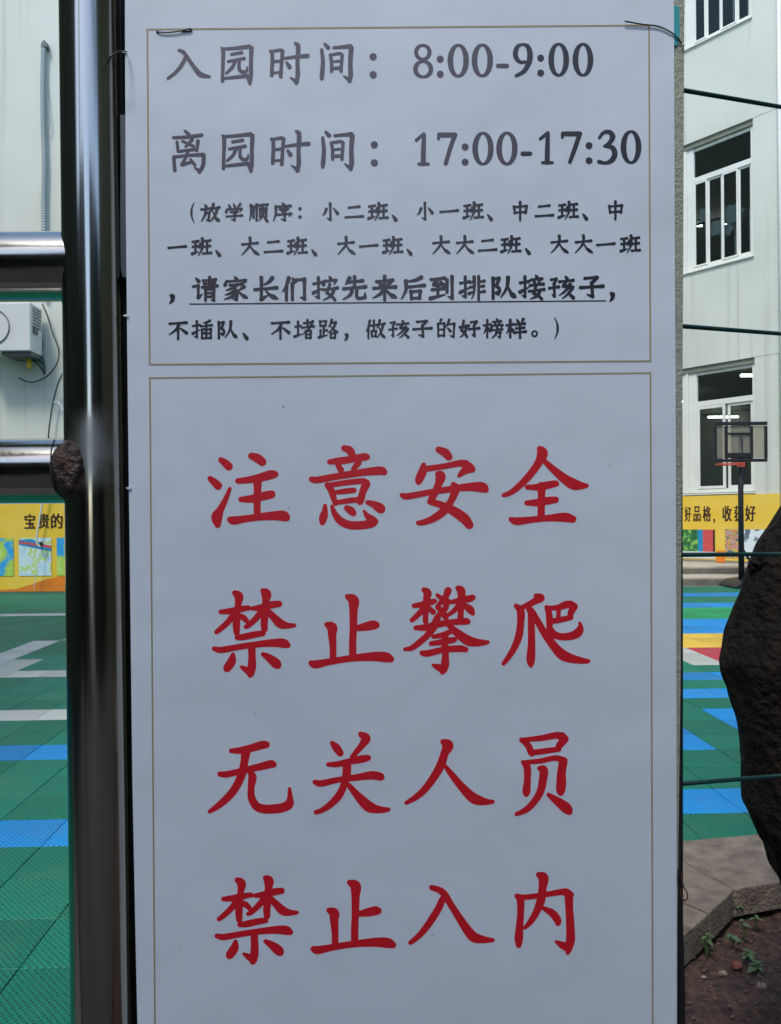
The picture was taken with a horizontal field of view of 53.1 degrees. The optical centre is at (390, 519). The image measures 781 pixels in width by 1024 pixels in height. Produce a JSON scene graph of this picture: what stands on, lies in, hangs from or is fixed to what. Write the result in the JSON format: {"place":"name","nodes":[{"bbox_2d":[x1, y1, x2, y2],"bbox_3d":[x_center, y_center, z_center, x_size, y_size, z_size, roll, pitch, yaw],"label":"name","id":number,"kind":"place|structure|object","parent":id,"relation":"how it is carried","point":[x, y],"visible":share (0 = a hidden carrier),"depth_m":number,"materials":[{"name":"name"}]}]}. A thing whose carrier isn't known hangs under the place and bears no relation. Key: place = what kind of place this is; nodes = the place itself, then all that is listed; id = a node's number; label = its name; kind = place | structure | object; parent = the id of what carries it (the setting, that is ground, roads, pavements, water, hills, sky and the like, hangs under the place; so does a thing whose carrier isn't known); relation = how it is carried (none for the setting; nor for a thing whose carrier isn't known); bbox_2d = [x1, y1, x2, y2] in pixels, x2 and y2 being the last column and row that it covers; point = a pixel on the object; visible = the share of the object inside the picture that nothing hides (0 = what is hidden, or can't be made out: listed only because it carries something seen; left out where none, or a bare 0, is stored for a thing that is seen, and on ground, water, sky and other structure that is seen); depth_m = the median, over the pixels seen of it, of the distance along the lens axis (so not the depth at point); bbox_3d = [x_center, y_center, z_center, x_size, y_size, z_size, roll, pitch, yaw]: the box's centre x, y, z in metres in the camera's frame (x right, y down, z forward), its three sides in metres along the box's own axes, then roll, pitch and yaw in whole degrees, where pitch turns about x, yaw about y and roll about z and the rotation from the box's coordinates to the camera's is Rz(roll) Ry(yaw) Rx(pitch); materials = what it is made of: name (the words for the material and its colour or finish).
{"place":"outdoors","nodes":[
{"label":"outdoors","id":0,"kind":"place"},
{"bbox_2d":[0,586,757,1023],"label":"playground floor","id":1,"kind":"structure","parent":0,"point":[34,932],"depth_m":3.38,"materials":[{"name":"green tile"}]},
{"bbox_2d":[0,0,64,593],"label":"school annex","id":2,"kind":"object","parent":1,"relation":"on","point":[27,27],"visible":0.1,"depth_m":12.00,"materials":[{"name":"paint"}]},
{"bbox_2d":[0,302,41,360],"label":"air conditioner","id":3,"kind":"object","parent":2,"relation":"attached to","point":[20,331],"visible":1,"depth_m":11.50,"materials":[{"name":"paint"}]},
{"bbox_2d":[18,304,62,437],"bbox_3d":[-5.266,-2.031,11.865,0.803,2.516,0.130,0,0,0],"label":"cable coil","id":4,"kind":"object","parent":3,"relation":"attached to","point":[41,361],"visible":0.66,"depth_m":11.89,"materials":[{"name":"grey"}]},
{"bbox_2d":[33,503,42,589],"bbox_3d":[-5.312,0.148,11.870,0.259,1.843,0.060,0,0,0],"label":"hanging cord","id":5,"kind":"object","parent":4,"relation":"hanging from","point":[40,545],"visible":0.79,"depth_m":11.87,"materials":[{"name":"plastic"}]},
{"bbox_2d":[0,504,64,591],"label":"wall banner","id":6,"kind":"object","parent":2,"relation":"attached to","point":[19,554],"depth_m":11.98,"materials":[{"name":"yellow"}]},
{"bbox_2d":[40,40,49,230],"bbox_3d":[-5.272,-5.359,11.945,0.148,3.908,0.092,0,0,0],"label":"wall conduit","id":7,"kind":"object","parent":2,"relation":"attached to","point":[44,48],"depth_m":11.91,"materials":[{"name":"grey"}]},
{"bbox_2d":[683,574,737,585],"bbox_3d":[6.508,1.041,13.081,15.000,0.220,0.738,0,0,0],"label":"step","id":8,"kind":"object","parent":1,"relation":"on","point":[702,579],"depth_m":12.71,"materials":[{"name":"concrete"}]},
{"bbox_2d":[682,0,780,563],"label":"school building","id":9,"kind":"structure","parent":1,"relation":"on","point":[732,152],"depth_m":14.42,"materials":[{"name":"grey paint"}]},
{"bbox_2d":[683,190,683,272],"bbox_3d":[5.268,-5.884,15.532,0.080,2.338,1.292,0,0,-40],"label":"window","id":10,"kind":"structure","parent":9,"relation":"in","point":[683,190],"depth_m":15.03,"materials":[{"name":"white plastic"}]},
{"bbox_2d":[682,374,685,493],"bbox_3d":[5.300,-1.641,15.532,0.080,2.293,1.292,0,0,-40],"label":"window","id":11,"kind":"structure","parent":9,"relation":"in","point":[683,405],"depth_m":15.04,"materials":[{"name":"white plastic"}]},
{"bbox_2d":[697,208,712,222],"bbox_3d":[5.960,-5.776,14.800,0.006,0.262,0.333,0,0,-40],"label":"paper flower","id":12,"kind":"object","parent":9,"relation":"attached to","point":[701,216],"visible":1,"depth_m":14.82,"materials":[{"name":"grey paper"}]},
{"bbox_2d":[710,220,720,236],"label":"paper flower","id":13,"kind":"object","parent":9,"relation":"attached to","point":[715,227],"visible":1,"depth_m":14.64,"materials":[{"name":"grey paper"}]},
{"bbox_2d":[686,0,751,47],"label":"window","id":14,"kind":"structure","parent":9,"relation":"in","point":[691,24],"depth_m":14.69,"materials":[{"name":"white plastic"}]},
{"bbox_2d":[687,125,753,271],"bbox_3d":[6.202,-5.891,14.551,0.260,2.338,1.292,0,0,-40],"label":"window","id":15,"kind":"structure","parent":9,"relation":"in","point":[692,181],"depth_m":14.55,"materials":[{"name":"white plastic"}]},
{"bbox_2d":[689,363,755,492],"bbox_3d":[6.165,-1.648,14.494,0.080,2.293,1.292,0,0,-40],"label":"window","id":16,"kind":"structure","parent":9,"relation":"in","point":[695,406],"depth_m":14.67,"materials":[{"name":"white plastic"}]},
{"bbox_2d":[708,414,738,417],"bbox_3d":[9.333,-2.895,21.909,0.850,0.091,0.060,0,0,0],"label":"ceiling light","id":17,"kind":"object","parent":9,"relation":"attached to","point":[721,416],"visible":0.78,"depth_m":21.89,"materials":[{"name":"white plastic"}]},
{"bbox_2d":[718,223,733,235],"bbox_3d":[6.226,-5.365,14.486,0.006,0.233,0.296,0,0,-40],"label":"paper flower","id":18,"kind":"object","parent":9,"relation":"attached to","point":[729,228],"visible":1,"depth_m":14.45,"materials":[{"name":"grey paper"}]},
{"bbox_2d":[683,494,779,562],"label":"wall banner","id":19,"kind":"object","parent":9,"relation":"attached to","point":[710,523],"depth_m":14.37,"materials":[{"name":"yellow"}]},
{"bbox_2d":[725,203,744,223],"bbox_3d":[6.309,-5.641,14.383,0.006,0.350,0.444,0,0,-40],"label":"paper flower","id":20,"kind":"object","parent":9,"relation":"attached to","point":[730,214],"visible":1,"depth_m":14.40,"materials":[{"name":"grey paper"}]},
{"bbox_2d":[740,372,751,376],"bbox_3d":[7.102,-2.878,15.507,0.300,0.091,0.060,0,0,0],"label":"ceiling light","id":21,"kind":"object","parent":9,"relation":"attached to","point":[745,373],"visible":0.65,"depth_m":15.49,"materials":[{"name":"white plastic"}]},
{"bbox_2d":[683,834,780,965],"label":"kerb paving","id":22,"kind":"structure","parent":1,"relation":"on","point":[720,875],"depth_m":2.33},
{"bbox_2d":[713,421,767,588],"bbox_3d":[5.584,-0.232,12.191,1.331,2.581,0.818,0,0,-11],"label":"basketball hoop","id":23,"kind":"object","parent":1,"relation":"on","point":[735,582],"visible":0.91,"depth_m":12.16,"materials":[{"name":"black paint"}]},
{"bbox_2d":[683,561,747,573],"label":"platform","id":24,"kind":"structure","parent":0,"point":[706,568],"depth_m":13.46,"materials":[{"name":"concrete"}]},
{"bbox_2d":[684,909,780,1023],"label":"soil","id":25,"kind":"structure","parent":0,"point":[720,1011],"depth_m":2.00,"materials":[{"name":"brown soil"}]},
{"bbox_2d":[701,933,714,956],"bbox_3d":[0.853,1.149,2.105,0.038,0.059,0.044,0,0,31],"label":"weed","id":26,"kind":"object","parent":25,"relation":"on","point":[708,942],"visible":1,"depth_m":2.10,"materials":[{"name":"green plant"}]},
{"bbox_2d":[718,970,727,975],"bbox_3d":[0.861,1.175,2.023,0.022,0.013,0.018,0,0,-21],"label":"stone","id":27,"kind":"object","parent":25,"relation":"on","point":[724,972],"visible":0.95,"depth_m":2.02,"materials":[{"name":"grey stone"}]},
{"bbox_2d":[683,88,780,785],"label":"wire fence","id":28,"kind":"object","parent":25,"relation":"on","point":[723,329],"depth_m":0.98,"materials":[{"name":"metal"}]},
{"bbox_2d":[726,934,741,946],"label":"weed","id":29,"kind":"object","parent":25,"relation":"on","point":[733,938],"visible":1,"depth_m":2.15,"materials":[{"name":"green plant"}]},
{"bbox_2d":[731,961,742,969],"bbox_3d":[0.913,1.173,2.056,0.030,0.018,0.027,0,0,0],"label":"stone","id":30,"kind":"object","parent":25,"relation":"on","point":[736,965],"visible":1,"depth_m":2.05,"materials":[{"name":"red stone"}]},
{"bbox_2d":[739,919,751,939],"bbox_3d":[0.993,1.150,2.189,0.026,0.056,0.031,0,0,-42],"label":"weed","id":31,"kind":"object","parent":25,"relation":"on","point":[744,925],"visible":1,"depth_m":2.19,"materials":[{"name":"green plant"}]},
{"bbox_2d":[740,948,757,961],"bbox_3d":[0.953,1.166,2.083,0.042,0.025,0.046,0,0,42],"label":"weed","id":32,"kind":"object","parent":25,"relation":"on","point":[748,955],"visible":1,"depth_m":2.08,"materials":[{"name":"green plant"}]},
{"bbox_2d":[719,506,780,883],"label":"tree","id":33,"kind":"object","parent":25,"relation":"on","point":[750,661],"visible":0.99,"depth_m":1.46,"materials":[{"name":"brown plant"}]},
{"bbox_2d":[749,908,763,928],"bbox_3d":[1.049,1.150,2.240,0.035,0.055,0.030,0,0,-34],"label":"weed","id":34,"kind":"object","parent":25,"relation":"on","point":[756,918],"visible":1,"depth_m":2.24,"materials":[{"name":"green plant"}]},
{"bbox_2d":[748,960,765,972],"bbox_3d":[0.952,1.167,2.033,0.039,0.024,0.059,0,0,36],"label":"weed","id":35,"kind":"object","parent":25,"relation":"on","point":[754,967],"visible":1,"depth_m":2.03,"materials":[{"name":"green plant"}]},
{"bbox_2d":[756,982,766,988],"bbox_3d":[0.933,1.174,1.967,0.025,0.013,0.020,0,0,0],"label":"stone","id":36,"kind":"object","parent":25,"relation":"on","point":[761,986],"visible":1,"depth_m":1.96,"materials":[{"name":"grey stone"}]},
{"label":"ground","id":37,"kind":"structure","parent":0,"visible":0},
{"bbox_2d":[0,0,133,1023],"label":"steel gate frame","id":38,"kind":"object","parent":37,"relation":"on","point":[79,468],"visible":1,"depth_m":0.84,"materials":[{"name":"silver metal"}]},
{"bbox_2d":[107,50,126,62],"bbox_3d":[-0.293,-0.501,0.842,0.022,0.020,0.011,0,0,-38],"label":"tie wire","id":39,"kind":"object","parent":38,"relation":"attached to","point":[109,58],"visible":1,"depth_m":0.84,"materials":[{"name":"black metal"}]},
{"bbox_2d":[120,0,684,1023],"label":"notice board","id":40,"kind":"object","parent":38,"relation":"attached to","point":[404,332],"visible":1,"depth_m":0.86,"materials":[{"name":"plastic"}]},
{"bbox_2d":[156,28,191,32],"bbox_3d":[-0.237,-0.534,0.855,0.041,0.005,0.004,0,0,0],"label":"stitch wire","id":41,"kind":"object","parent":40,"relation":"attached to","point":[183,30],"visible":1,"depth_m":0.85,"materials":[{"name":"black metal"}]},
{"bbox_2d":[625,20,682,43],"bbox_3d":[0.290,-0.533,0.857,0.068,0.024,0.010,0,0,0],"label":"corner wire","id":42,"kind":"object","parent":40,"relation":"attached to","point":[655,26],"visible":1,"depth_m":0.85,"materials":[{"name":"black metal"}]},
{"bbox_2d":[677,758,682,1023],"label":"dangling wire","id":43,"kind":"object","parent":40,"relation":"hanging from","point":[679,891],"visible":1,"depth_m":0.87,"materials":[{"name":"black"}]},
{"bbox_2d":[680,873,687,900],"bbox_3d":[0.328,0.412,0.874,0.009,0.031,0.003,0,0,0],"label":"curled wire","id":44,"kind":"object","parent":40,"relation":"attached to","point":[684,888],"visible":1,"depth_m":0.87,"materials":[{"name":"brown metal"}]}
]}

